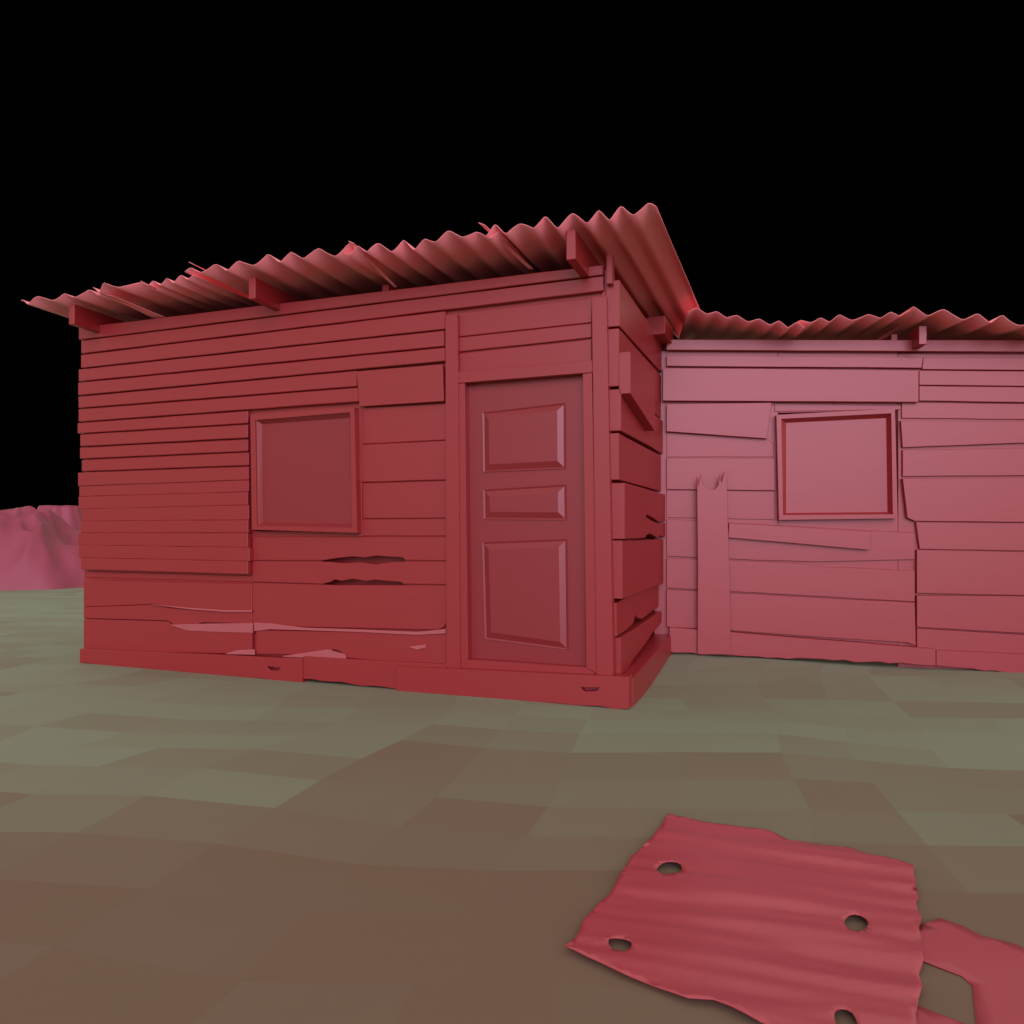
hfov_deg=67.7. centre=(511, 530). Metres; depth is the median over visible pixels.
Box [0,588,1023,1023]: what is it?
ground
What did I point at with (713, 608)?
broken plank
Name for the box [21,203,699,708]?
wooden shack
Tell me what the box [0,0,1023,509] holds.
sky
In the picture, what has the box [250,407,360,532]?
window
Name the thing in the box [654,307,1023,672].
shack wing
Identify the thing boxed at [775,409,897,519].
window
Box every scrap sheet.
[564,814,923,1023]
[916,918,1023,1023]
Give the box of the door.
[468,375,585,665]
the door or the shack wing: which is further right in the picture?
the shack wing
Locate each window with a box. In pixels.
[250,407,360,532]
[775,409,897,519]
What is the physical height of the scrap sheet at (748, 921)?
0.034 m
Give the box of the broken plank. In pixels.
[697,472,730,653]

